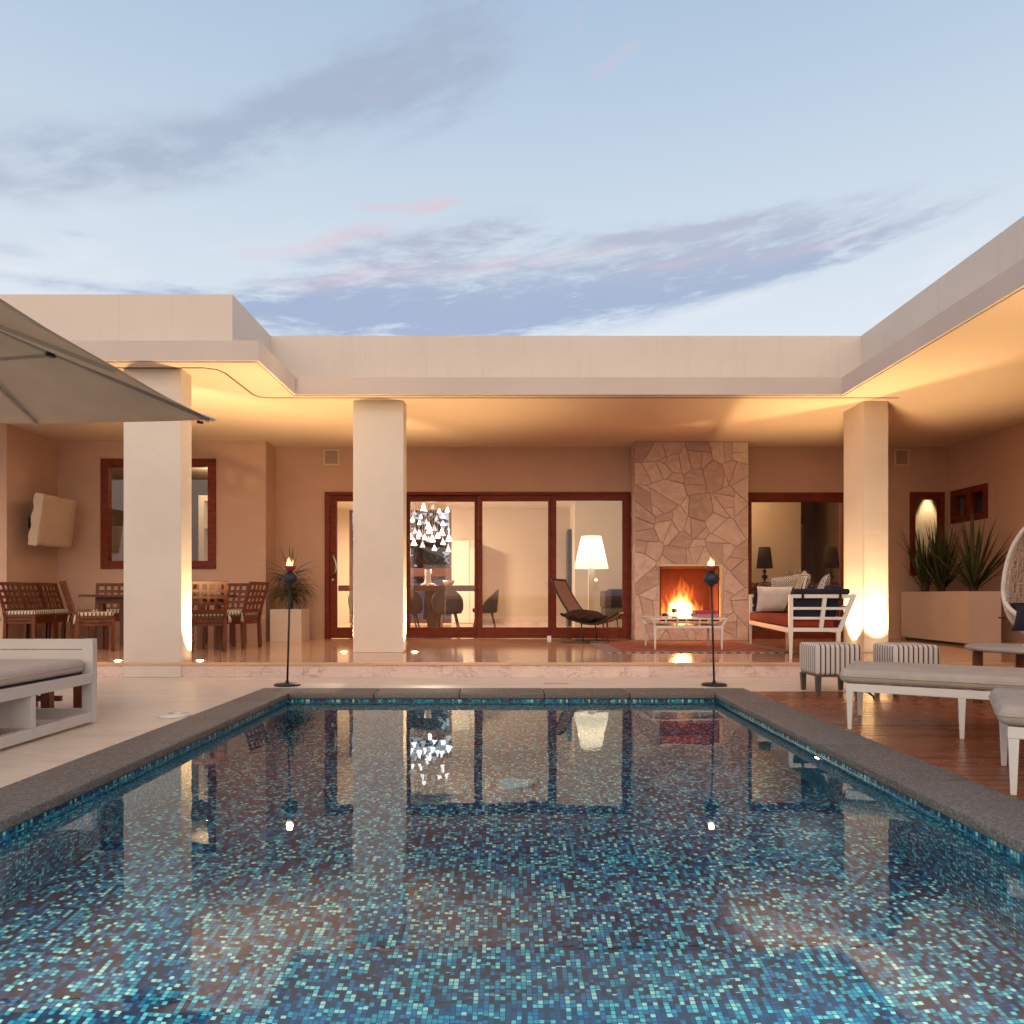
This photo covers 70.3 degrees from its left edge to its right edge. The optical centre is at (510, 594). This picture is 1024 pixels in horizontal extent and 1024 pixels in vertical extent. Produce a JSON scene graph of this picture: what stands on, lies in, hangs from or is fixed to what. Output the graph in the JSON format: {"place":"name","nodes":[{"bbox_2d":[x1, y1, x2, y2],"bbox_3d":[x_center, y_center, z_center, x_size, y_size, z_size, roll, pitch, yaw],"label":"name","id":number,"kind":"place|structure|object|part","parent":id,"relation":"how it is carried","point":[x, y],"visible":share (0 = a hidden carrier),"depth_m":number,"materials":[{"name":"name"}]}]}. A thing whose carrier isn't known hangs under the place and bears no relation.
{"place":"outdoors","nodes":[
{"label":"outdoors","id":0,"kind":"place"},
{"bbox_2d":[410,576,448,618],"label":"garden wall","id":1,"kind":"structure","parent":0,"point":[422,593],"depth_m":23.00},
{"bbox_2d":[0,677,988,787],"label":"patio","id":2,"kind":"structure","parent":0,"point":[129,707],"depth_m":6.82,"materials":[{"name":"stone"}]},
{"bbox_2d":[0,638,96,748],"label":"daybed","id":3,"kind":"object","parent":2,"relation":"on","point":[30,669],"visible":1,"depth_m":4.79,"materials":[{"name":"grey paint"}]},
{"bbox_2d":[36,685,81,707],"bbox_3d":[-3.630,0.705,5.600,0.460,0.390,0.480,0,0,0],"label":"side table","id":4,"kind":"object","parent":2,"relation":"on","point":[48,699],"visible":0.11,"depth_m":5.58,"materials":[{"name":"brown wood"}]},
{"bbox_2d":[0,299,215,425],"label":"parasol","id":5,"kind":"object","parent":2,"relation":"on","point":[47,375],"visible":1,"depth_m":5.31,"materials":[{"name":"fabric"}]},
{"bbox_2d":[157,711,190,718],"bbox_3d":[-2.490,0.887,5.380,0.224,0.024,0.224,0,0,0],"label":"skimmer lid","id":6,"kind":"object","parent":2,"relation":"on","point":[175,714],"visible":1,"depth_m":5.34,"materials":[{"name":"white plastic"}]},
{"bbox_2d":[274,566,299,686],"bbox_3d":[-2.210,0.260,7.190,0.250,1.279,0.250,0,0,0],"label":"torch","id":7,"kind":"object","parent":2,"relation":"on","point":[289,578],"visible":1,"depth_m":7.17,"materials":[{"name":"black metal"}]},
{"bbox_2d":[701,566,726,686],"bbox_3d":[2.008,0.260,7.190,0.250,1.279,0.250,0,0,0],"label":"torch","id":8,"kind":"object","parent":2,"relation":"on","point":[711,578],"visible":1,"depth_m":7.17,"materials":[{"name":"black metal"}]},
{"bbox_2d":[0,0,1023,566],"label":"sky","id":9,"kind":"structure","parent":0,"point":[326,167],"materials":[{"name":"blue"}]},
{"bbox_2d":[97,624,1013,664],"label":"terrace floor","id":10,"kind":"structure","parent":0,"point":[488,651],"depth_m":8.91,"materials":[{"name":"stone"}]},
{"bbox_2d":[0,582,55,638],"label":"dining chair","id":11,"kind":"object","parent":10,"relation":"on","point":[24,616],"visible":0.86,"depth_m":10.07,"materials":[{"name":"brown wood"}]},
{"bbox_2d":[19,582,74,638],"bbox_3d":[-6.781,0.281,10.620,0.572,0.910,0.560,0,0,0],"label":"dining chair","id":12,"kind":"object","parent":10,"relation":"on","point":[62,615],"visible":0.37,"depth_m":10.61,"materials":[{"name":"brown wood"}]},
{"bbox_2d":[38,583,90,638],"bbox_3d":[-6.761,0.281,11.057,0.572,0.910,0.560,0,0,-3],"label":"dining chair","id":13,"kind":"object","parent":10,"relation":"on","point":[52,601],"visible":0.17,"depth_m":11.03,"materials":[{"name":"brown wood"}]},
{"bbox_2d":[59,581,114,651],"bbox_3d":[-5.468,0.281,9.382,0.572,0.910,0.560,0,0,-38],"label":"dining chair","id":14,"kind":"object","parent":10,"relation":"on","point":[106,619],"visible":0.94,"depth_m":9.30,"materials":[{"name":"brown wood"}]},
{"bbox_2d":[89,583,123,637],"bbox_3d":[-6.041,0.281,10.957,0.560,0.910,0.572,0,0,-20],"label":"dining chair","id":15,"kind":"object","parent":10,"relation":"on","point":[115,611],"visible":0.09,"depth_m":11.11,"materials":[{"name":"brown wood"}]},
{"bbox_2d":[112,526,123,560],"bbox_3d":[-6.990,-0.258,13.640,0.780,1.985,0.720,0,0,0],"label":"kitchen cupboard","id":16,"kind":"object","parent":10,"relation":"on","point":[117,543],"depth_m":13.28,"materials":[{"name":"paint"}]},
{"bbox_2d":[78,594,236,648],"bbox_3d":[-4.880,0.367,10.149,1.800,0.735,0.859,0,0,0],"label":"dining table","id":17,"kind":"object","parent":10,"relation":"on","point":[102,601],"visible":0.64,"depth_m":9.83,"materials":[{"name":"brown wood"}]},
{"bbox_2d":[193,584,196,641],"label":"dining chair","id":18,"kind":"object","parent":10,"relation":"on","point":[194,586],"visible":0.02,"depth_m":11.25,"materials":[{"name":"brown wood"}]},
{"bbox_2d":[198,495,207,560],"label":"kitchen shelves","id":19,"kind":"object","parent":10,"relation":"on","point":[202,527],"visible":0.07,"depth_m":13.20,"materials":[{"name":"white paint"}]},
{"bbox_2d":[192,580,231,652],"bbox_3d":[-3.904,0.281,9.364,0.560,0.910,0.572,0,0,-25],"label":"dining chair","id":20,"kind":"object","parent":10,"relation":"on","point":[208,617],"visible":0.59,"depth_m":9.21,"materials":[{"name":"brown wood"}]},
{"bbox_2d":[205,583,248,643],"bbox_3d":[-4.294,0.281,11.011,0.560,0.910,0.572,0,0,6],"label":"dining chair","id":21,"kind":"object","parent":10,"relation":"on","point":[239,596],"visible":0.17,"depth_m":11.20,"materials":[{"name":"brown wood"}]},
{"bbox_2d":[214,581,268,648],"bbox_3d":[-3.700,0.281,10.007,0.572,0.910,0.560,0,0,13],"label":"dining chair","id":22,"kind":"object","parent":10,"relation":"on","point":[243,616],"visible":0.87,"depth_m":9.93,"materials":[{"name":"brown wood"}]},
{"bbox_2d":[262,546,317,640],"bbox_3d":[-3.515,-0.055,11.620,0.926,1.580,0.890,0,0,-42],"label":"potted dracaena","id":23,"kind":"object","parent":10,"relation":"on","point":[299,624],"visible":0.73,"depth_m":11.40,"materials":[{"name":"plant"}]},
{"bbox_2d":[348,591,352,626],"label":"shell chair","id":24,"kind":"object","parent":10,"relation":"on","point":[350,600],"visible":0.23,"depth_m":13.47,"materials":[{"name":"fabric"}]},
{"bbox_2d":[338,585,473,626],"bbox_3d":[-2.000,0.280,14.400,2.600,0.910,1.000,0,0,0],"label":"indoor table","id":25,"kind":"object","parent":10,"relation":"on","point":[431,590],"visible":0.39,"depth_m":13.90,"materials":[{"name":"brown wood"}]},
{"bbox_2d":[421,570,434,584],"bbox_3d":[-1.630,-0.331,14.300,0.300,0.310,0.300,0,0,0],"label":"vase","id":26,"kind":"object","parent":25,"relation":"on","point":[427,581],"visible":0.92,"depth_m":14.24,"materials":[{"name":"white ceramic"}]},
{"bbox_2d":[443,580,454,584],"bbox_3d":[-1.220,-0.226,14.300,0.240,0.100,0.240,0,0,0],"label":"bowl","id":27,"kind":"object","parent":25,"relation":"on","point":[448,582],"visible":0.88,"depth_m":14.21,"materials":[{"name":"white ceramic"}]},
{"bbox_2d":[410,590,422,626],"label":"shell chair","id":28,"kind":"object","parent":10,"relation":"on","point":[416,605],"visible":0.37,"depth_m":13.46,"materials":[{"name":"fabric"}]},
{"bbox_2d":[431,589,462,626],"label":"shell chair","id":29,"kind":"object","parent":10,"relation":"on","point":[446,601],"visible":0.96,"depth_m":13.43,"materials":[{"name":"fabric"}]},
{"bbox_2d":[452,540,473,624],"bbox_3d":[-1.120,-0.278,17.645,0.560,2.025,0.630,0,0,0],"label":"tall cabinet","id":30,"kind":"object","parent":10,"relation":"on","point":[462,562],"visible":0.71,"depth_m":17.33,"materials":[{"name":"paint"}]},
{"bbox_3d":[-1.185,-0.297,17.340,0.400,1.945,0.019,0,0,0],"label":"door","id":31,"kind":"part","parent":30,"relation":"part of","materials":[{"name":"white paint"}]},
{"bbox_3d":[-0.915,-0.223,17.340,0.120,1.795,0.019,0,0,0],"label":"door","id":32,"kind":"part","parent":30,"relation":"part of","materials":[{"name":"white paint"}]},
{"bbox_2d":[472,589,498,626],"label":"shell chair","id":33,"kind":"object","parent":10,"relation":"on","point":[490,604],"visible":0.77,"depth_m":14.14,"materials":[{"name":"fabric"}]},
{"bbox_2d":[566,529,570,624],"bbox_3d":[1.400,-0.407,17.600,0.080,2.285,0.600,0,0,0],"label":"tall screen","id":34,"kind":"object","parent":10,"relation":"on","point":[568,555],"visible":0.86,"depth_m":17.30,"materials":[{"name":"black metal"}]},
{"bbox_2d":[574,535,608,626],"bbox_3d":[1.655,-0.233,15.000,0.710,1.935,0.710,0,0,0],"label":"floor lamp","id":35,"kind":"object","parent":10,"relation":"on","point":[591,556],"visible":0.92,"depth_m":14.79,"materials":[{"name":"white paint"}]},
{"bbox_2d":[631,442,747,639],"bbox_3d":[2.897,-0.860,12.129,1.822,3.190,0.943,0,0,0],"label":"fireplace","id":36,"kind":"object","parent":10,"relation":"on","point":[689,511],"visible":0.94,"depth_m":11.67,"materials":[{"name":"stone"}]},
{"bbox_2d":[662,608,690,615],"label":"logs","id":37,"kind":"object","parent":36,"relation":"in","point":[682,612],"visible":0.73,"depth_m":11.95,"materials":[{"name":"brown wood"}]},
{"bbox_2d":[591,641,798,652],"bbox_3d":[2.410,0.729,10.220,2.420,0.010,2.160,0,0,0],"label":"rug","id":38,"kind":"object","parent":10,"relation":"on","point":[672,647],"visible":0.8,"depth_m":9.93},
{"bbox_2d":[551,579,622,642],"bbox_3d":[1.196,0.243,11.187,1.031,0.978,0.632,0,0,27],"label":"lounge chair","id":39,"kind":"object","parent":38,"relation":"on","point":[566,597],"visible":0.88,"depth_m":11.23,"materials":[{"name":"fabric"}]},
{"bbox_2d":[560,609,607,622],"bbox_3d":[1.132,0.334,11.149,0.578,0.213,0.678,0,0,27],"label":"throw pillow","id":40,"kind":"object","parent":39,"relation":"on","point":[587,616],"visible":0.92,"depth_m":10.94,"materials":[{"name":"brown fabric"}]},
{"bbox_2d":[641,616,726,649],"bbox_3d":[2.328,0.514,9.870,0.995,0.419,0.776,0,0,0],"label":"coffee table","id":41,"kind":"object","parent":38,"relation":"on","point":[655,626],"visible":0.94,"depth_m":9.55,"materials":[{"name":"white wood"}]},
{"bbox_2d":[690,614,718,616],"bbox_3d":[2.598,0.284,9.777,0.315,0.041,0.246,0,0,0],"label":"book","id":42,"kind":"object","parent":41,"relation":"on","point":[703,615],"visible":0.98,"depth_m":9.65,"materials":[{"name":"paper"}]},
{"bbox_2d":[691,610,718,613],"bbox_3d":[2.605,0.238,9.777,0.300,0.046,0.246,0,0,0],"label":"book","id":43,"kind":"object","parent":42,"relation":"on","point":[703,612],"visible":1,"depth_m":9.65,"materials":[{"name":"paper"}]},
{"bbox_2d":[752,583,839,630],"bbox_3d":[5.150,0.263,13.275,2.100,0.945,0.490,0,0,0],"label":"console table","id":44,"kind":"object","parent":10,"relation":"on","point":[759,628],"depth_m":13.05,"materials":[{"name":"brown wood"}]},
{"bbox_2d":[756,547,772,582],"bbox_3d":[4.620,-0.536,13.250,0.287,0.650,0.287,0,0,0],"label":"table lamp","id":45,"kind":"object","parent":44,"relation":"on","point":[764,560],"visible":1,"depth_m":13.16,"materials":[{"name":"black fabric"}]},
{"bbox_2d":[822,547,839,582],"bbox_3d":[5.830,-0.536,13.250,0.287,0.650,0.287,0,0,0],"label":"table lamp","id":46,"kind":"object","parent":44,"relation":"on","point":[831,560],"visible":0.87,"depth_m":13.16,"materials":[{"name":"black fabric"}]},
{"bbox_2d":[749,585,856,659],"bbox_3d":[3.666,0.314,9.374,0.723,0.843,2.513,0,0,8],"label":"sofa","id":47,"kind":"object","parent":10,"relation":"on","point":[811,609],"visible":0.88,"depth_m":8.21,"materials":[{"name":"white wood"}]},
{"bbox_2d":[756,586,794,611],"bbox_3d":[3.721,0.065,10.176,0.570,0.360,0.178,0,0,21],"label":"throw pillow","id":48,"kind":"object","parent":47,"relation":"on","point":[772,599],"visible":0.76,"depth_m":10.14,"materials":[{"name":"white fabric"}]},
{"bbox_2d":[771,574,798,586],"bbox_3d":[3.888,-0.055,10.356,0.421,0.480,0.168,0,0,0],"label":"throw pillow","id":49,"kind":"object","parent":47,"relation":"on","point":[789,581],"visible":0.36,"depth_m":10.29,"materials":[{"name":"fabric"}]},
{"bbox_2d":[794,570,810,588],"bbox_3d":[3.751,-0.095,9.396,0.188,0.460,0.467,0,0,14],"label":"throw pillow","id":50,"kind":"object","parent":47,"relation":"on","point":[803,580],"visible":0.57,"depth_m":9.25,"materials":[{"name":"beige fabric"}]},
{"bbox_2d":[817,573,829,588],"bbox_3d":[3.708,-0.065,8.664,0.176,0.360,0.482,0,0,21],"label":"throw pillow","id":51,"kind":"object","parent":47,"relation":"on","point":[824,581],"visible":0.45,"depth_m":8.48,"materials":[{"name":"fabric"}]},
{"bbox_2d":[895,504,1023,645],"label":"yucca planter","id":52,"kind":"object","parent":10,"relation":"on","point":[941,614],"visible":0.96,"depth_m":10.73,"materials":[{"name":"beige concrete"}]},
{"bbox_2d":[97,665,1013,676],"bbox_3d":[-0.500,0.858,13.936,27.000,0.184,12.088,0,0,0],"label":"terrace step","id":53,"kind":"object","parent":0,"point":[479,670],"visible":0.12,"depth_m":7.89,"materials":[{"name":"stone"}]},
{"bbox_2d":[600,589,621,626],"bbox_3d":[2.355,0.307,15.655,0.790,0.855,0.810,0,0,0],"label":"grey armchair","id":54,"kind":"object","parent":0,"point":[610,602],"visible":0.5,"depth_m":15.30,"materials":[{"name":"fabric"}]},
{"bbox_2d":[752,691,1023,800],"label":"wooden deck","id":55,"kind":"structure","parent":0,"point":[925,728],"depth_m":4.96,"materials":[{"name":"brown wood"}]},
{"bbox_2d":[800,642,860,694],"bbox_3d":[2.935,0.674,6.700,0.416,0.452,0.400,0,0,0],"label":"pouf","id":56,"kind":"object","parent":55,"relation":"on","point":[819,661],"visible":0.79,"depth_m":6.51,"materials":[{"name":"fabric"}]},
{"bbox_2d":[873,642,939,695],"bbox_3d":[3.590,0.674,6.620,0.416,0.452,0.400,0,0,0],"label":"pouf","id":57,"kind":"object","parent":55,"relation":"on","point":[906,652],"visible":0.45,"depth_m":6.42,"materials":[{"name":"fabric"}]},
{"bbox_2d":[839,661,1023,738],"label":"sun lounger","id":58,"kind":"object","parent":55,"relation":"on","point":[953,681],"visible":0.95,"depth_m":4.67,"materials":[{"name":"white fabric"}]},
{"bbox_2d":[965,643,1023,702],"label":"round table","id":59,"kind":"object","parent":55,"relation":"on","point":[1015,649],"visible":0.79,"depth_m":6.07,"materials":[{"name":"concrete"}]},
{"bbox_2d":[988,688,1023,794],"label":"sun lounger","id":60,"kind":"object","parent":55,"relation":"on","point":[1007,706],"visible":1,"depth_m":3.26,"materials":[{"name":"white wood"}]},
{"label":"ground","id":61,"kind":"structure","parent":0,"visible":0},
{"bbox_2d":[410,513,448,618],"bbox_3d":[-2.459,-0.783,21.172,1.860,3.496,1.821,0,0,0],"label":"garden tree","id":62,"kind":"object","parent":61,"relation":"on","point":[426,556],"visible":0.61,"depth_m":20.90,"materials":[{"name":"plant"}]},
{"bbox_2d":[0,216,1023,676],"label":"villa","id":63,"kind":"object","parent":61,"relation":"on","point":[514,452],"visible":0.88,"depth_m":9.85,"materials":[{"name":"beige paint"}]},
{"bbox_2d":[28,493,78,548],"bbox_3d":[-6.992,-1.087,10.950,0.476,0.772,0.877,0,0,0],"label":"covered television","id":64,"kind":"object","parent":63,"relation":"attached to","point":[51,521],"visible":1,"depth_m":10.82,"materials":[{"name":"fabric"}]},
{"bbox_2d":[100,459,215,568],"bbox_3d":[-5.615,-1.285,11.625,1.830,1.750,0.110,0,0,0],"label":"window","id":65,"kind":"structure","parent":63,"relation":"in","point":[106,465],"depth_m":11.57,"materials":[{"name":"brown wood"}]},
{"bbox_2d":[324,449,338,464],"bbox_3d":[-2.985,-2.281,12.092,0.251,0.259,0.014,0,0,0],"label":"wall speaker","id":66,"kind":"object","parent":63,"relation":"attached to","point":[331,456],"depth_m":12.09,"materials":[{"name":"white paint"}]},
{"bbox_2d":[330,495,352,637],"bbox_3d":[-2.381,-0.463,12.079,1.258,2.380,0.143,0,0,0],"label":"glass door","id":67,"kind":"structure","parent":63,"relation":"in","point":[335,631],"depth_m":12.10,"materials":[{"name":"brown wood"}]},
{"bbox_2d":[349,510,451,622],"bbox_3d":[-2.735,-0.688,18.070,2.530,2.805,0.100,0,0,0],"label":"garden window","id":68,"kind":"structure","parent":63,"relation":"in","point":[413,571],"depth_m":18.03,"materials":[{"name":"wood"}]},
{"bbox_2d":[410,502,451,551],"bbox_3d":[-1.594,-1.477,14.350,0.888,1.285,0.700,0,0,0],"label":"chandelier","id":69,"kind":"object","parent":63,"relation":"hanging from","point":[432,538],"visible":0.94,"depth_m":14.33,"materials":[{"name":"glass"}]},
{"bbox_2d":[748,492,843,638],"bbox_3d":[4.750,-0.479,12.120,1.620,2.429,0.100,0,0,0],"label":"window","id":70,"kind":"structure","parent":63,"relation":"in","point":[752,496],"depth_m":12.07,"materials":[{"name":"brown wood"}]},
{"bbox_2d":[801,524,803,570],"bbox_3d":[6.340,-0.800,16.474,0.560,1.600,0.049,0,0,0],"label":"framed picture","id":71,"kind":"object","parent":63,"relation":"attached to","point":[802,547],"visible":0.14,"depth_m":16.46,"materials":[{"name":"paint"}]},
{"bbox_2d":[895,449,908,465],"bbox_3d":[6.498,-2.276,12.092,0.233,0.268,0.014,0,0,0],"label":"wall speaker","id":72,"kind":"object","parent":63,"relation":"attached to","point":[901,457],"depth_m":12.09,"materials":[{"name":"white paint"}]},
{"bbox_2d":[910,492,944,575],"bbox_3d":[6.915,-1.005,12.115,0.570,1.390,0.090,0,0,0],"label":"window","id":73,"kind":"structure","parent":63,"relation":"in","point":[939,496],"depth_m":12.07,"materials":[{"name":"brown wood"}]},
{"bbox_2d":[950,483,987,523],"bbox_3d":[7.305,-1.433,11.555,0.110,0.535,0.910,0,0,0],"label":"window","id":74,"kind":"structure","parent":63,"relation":"in","point":[970,493],"depth_m":11.53,"materials":[{"name":"brown wood"}]},
{"bbox_2d":[998,527,1023,633],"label":"hanging chair","id":75,"kind":"object","parent":63,"relation":"hanging from","point":[1014,612],"visible":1,"depth_m":7.22,"materials":[{"name":"wicker"}]},
{"bbox_2d":[0,688,1023,859],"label":"pool coping","id":76,"kind":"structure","parent":61,"relation":"in","point":[990,815],"depth_m":4.14,"materials":[{"name":"stone"}]},
{"bbox_2d":[0,701,1023,1023],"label":"water","id":77,"kind":"structure","parent":76,"relation":"in","point":[500,863],"depth_m":2.44,"materials":[{"name":"blue liquid"}]}
]}

